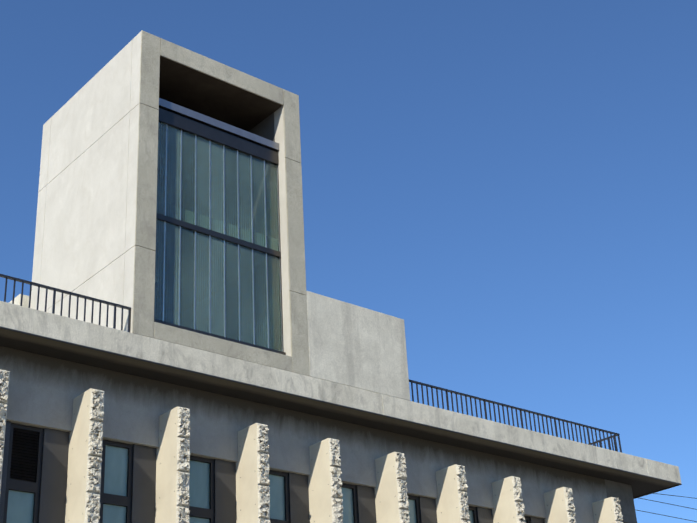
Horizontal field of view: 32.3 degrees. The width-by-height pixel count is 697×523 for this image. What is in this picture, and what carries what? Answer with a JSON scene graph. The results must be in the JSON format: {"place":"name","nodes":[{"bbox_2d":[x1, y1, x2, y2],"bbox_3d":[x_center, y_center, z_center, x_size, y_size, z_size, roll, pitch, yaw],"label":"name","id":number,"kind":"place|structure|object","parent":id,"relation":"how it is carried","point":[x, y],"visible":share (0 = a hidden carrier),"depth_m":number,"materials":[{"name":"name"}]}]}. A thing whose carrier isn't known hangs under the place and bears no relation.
{"place":"outdoors","nodes":[
{"label":"outdoors","id":0,"kind":"place"},
{"bbox_2d":[0,346,636,522],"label":"upper wall","id":1,"kind":"structure","parent":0,"point":[44,391],"depth_m":24.66,"materials":[{"name":"concrete"}]},
{"bbox_2d":[0,301,680,497],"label":"cornice slab","id":2,"kind":"structure","parent":1,"relation":"on","point":[47,324],"depth_m":24.90,"materials":[{"name":"concrete"}]},
{"bbox_2d":[9,294,28,306],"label":"roof block","id":3,"kind":"structure","parent":2,"relation":"on","point":[17,301],"depth_m":26.49,"materials":[{"name":"concrete"}]},
{"bbox_2d":[0,274,130,331],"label":"railing","id":4,"kind":"object","parent":2,"relation":"on","point":[30,283],"visible":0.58,"depth_m":21.91,"materials":[{"name":"black metal"}]},
{"bbox_2d":[30,32,140,332],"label":"tower side panels","id":5,"kind":"object","parent":2,"relation":"on","point":[84,244],"visible":0.27,"depth_m":25.55,"materials":[{"name":"white concrete"}]},
{"bbox_2d":[159,56,290,355],"bbox_3d":[-4.029,-0.421,26.768,4.140,6.953,4.440,18,-33,-36],"label":"window recess","id":6,"kind":"object","parent":2,"relation":"on","point":[205,94],"depth_m":27.05,"materials":[{"name":"grey concrete"}]},
{"bbox_2d":[154,98,285,354],"bbox_3d":[-2.756,-0.693,25.231,3.283,5.270,0.200,18,-33,-36],"label":"window frame","id":7,"kind":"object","parent":6,"relation":"in","point":[209,128],"visible":0.5,"depth_m":25.92,"materials":[{"name":"black metal"}]},
{"bbox_2d":[154,122,281,350],"bbox_3d":[-2.751,-0.530,25.156,3.263,4.590,0.012,18,-33,-36],"label":"window glass","id":8,"kind":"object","parent":7,"relation":"in","point":[171,279],"depth_m":25.13,"materials":[{"name":"teal glass"}]},
{"bbox_2d":[163,124,282,351],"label":"window mullions","id":9,"kind":"object","parent":8,"relation":"attached to","point":[224,240],"visible":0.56,"depth_m":25.15,"materials":[{"name":"grey metal"}]},
{"bbox_2d":[132,30,309,375],"bbox_3d":[-2.721,-1.195,25.392,4.200,6.983,0.400,18,-33,-36],"label":"tower front frame","id":10,"kind":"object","parent":6,"relation":"attached to","point":[154,48],"depth_m":25.02,"materials":[{"name":"grey concrete"}]},
{"bbox_2d":[0,326,681,498],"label":"drip edge","id":11,"kind":"object","parent":2,"relation":"attached to","point":[331,404],"visible":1,"depth_m":24.88,"materials":[{"name":"concrete"}]},
{"bbox_2d":[306,291,409,400],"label":"roof block","id":12,"kind":"structure","parent":2,"relation":"on","point":[355,346],"depth_m":26.17,"materials":[{"name":"concrete"}]},
{"bbox_2d":[409,379,621,452],"bbox_3d":[3.120,4.439,30.115,7.498,0.600,3.348,18,-33,-36],"label":"railing","id":13,"kind":"object","parent":2,"relation":"on","point":[611,436],"visible":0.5,"depth_m":28.99,"materials":[{"name":"black metal"}]},
{"bbox_2d":[0,0,696,522],"label":"sky","id":14,"kind":"structure","parent":0,"point":[513,183],"materials":[{"name":"blue"}]},
{"bbox_2d":[637,493,696,521],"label":"overhead cables","id":15,"kind":"object","parent":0,"point":[670,504],"visible":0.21,"depth_m":41.76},
{"label":"ground","id":16,"kind":"structure","parent":0,"visible":0},
{"bbox_2d":[0,421,544,522],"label":"granite wall","id":17,"kind":"structure","parent":16,"relation":"on","point":[53,485],"depth_m":22.55,"materials":[{"name":"stone"}]},
{"bbox_2d":[3,423,529,522],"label":"window frames","id":18,"kind":"structure","parent":17,"relation":"attached to","point":[34,488],"depth_m":22.18,"materials":[{"name":"black metal"}]},
{"bbox_2d":[10,428,38,481],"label":"vent louvres","id":19,"kind":"object","parent":18,"relation":"attached to","point":[25,446],"visible":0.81,"depth_m":21.14,"materials":[{"name":"black metal"}]},
{"bbox_2d":[6,445,525,522],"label":"window panes","id":20,"kind":"structure","parent":18,"relation":"in","point":[20,507],"depth_m":22.49,"materials":[{"name":"teal glass"}]},
{"bbox_2d":[0,370,621,522],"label":"fins","id":21,"kind":"object","parent":16,"relation":"on","point":[386,504],"visible":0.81,"depth_m":24.00,"materials":[{"name":"beige concrete"}]},
{"bbox_2d":[0,369,622,522],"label":"fin rough edges","id":22,"kind":"object","parent":16,"relation":"on","point":[92,502],"visible":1,"depth_m":22.99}
]}

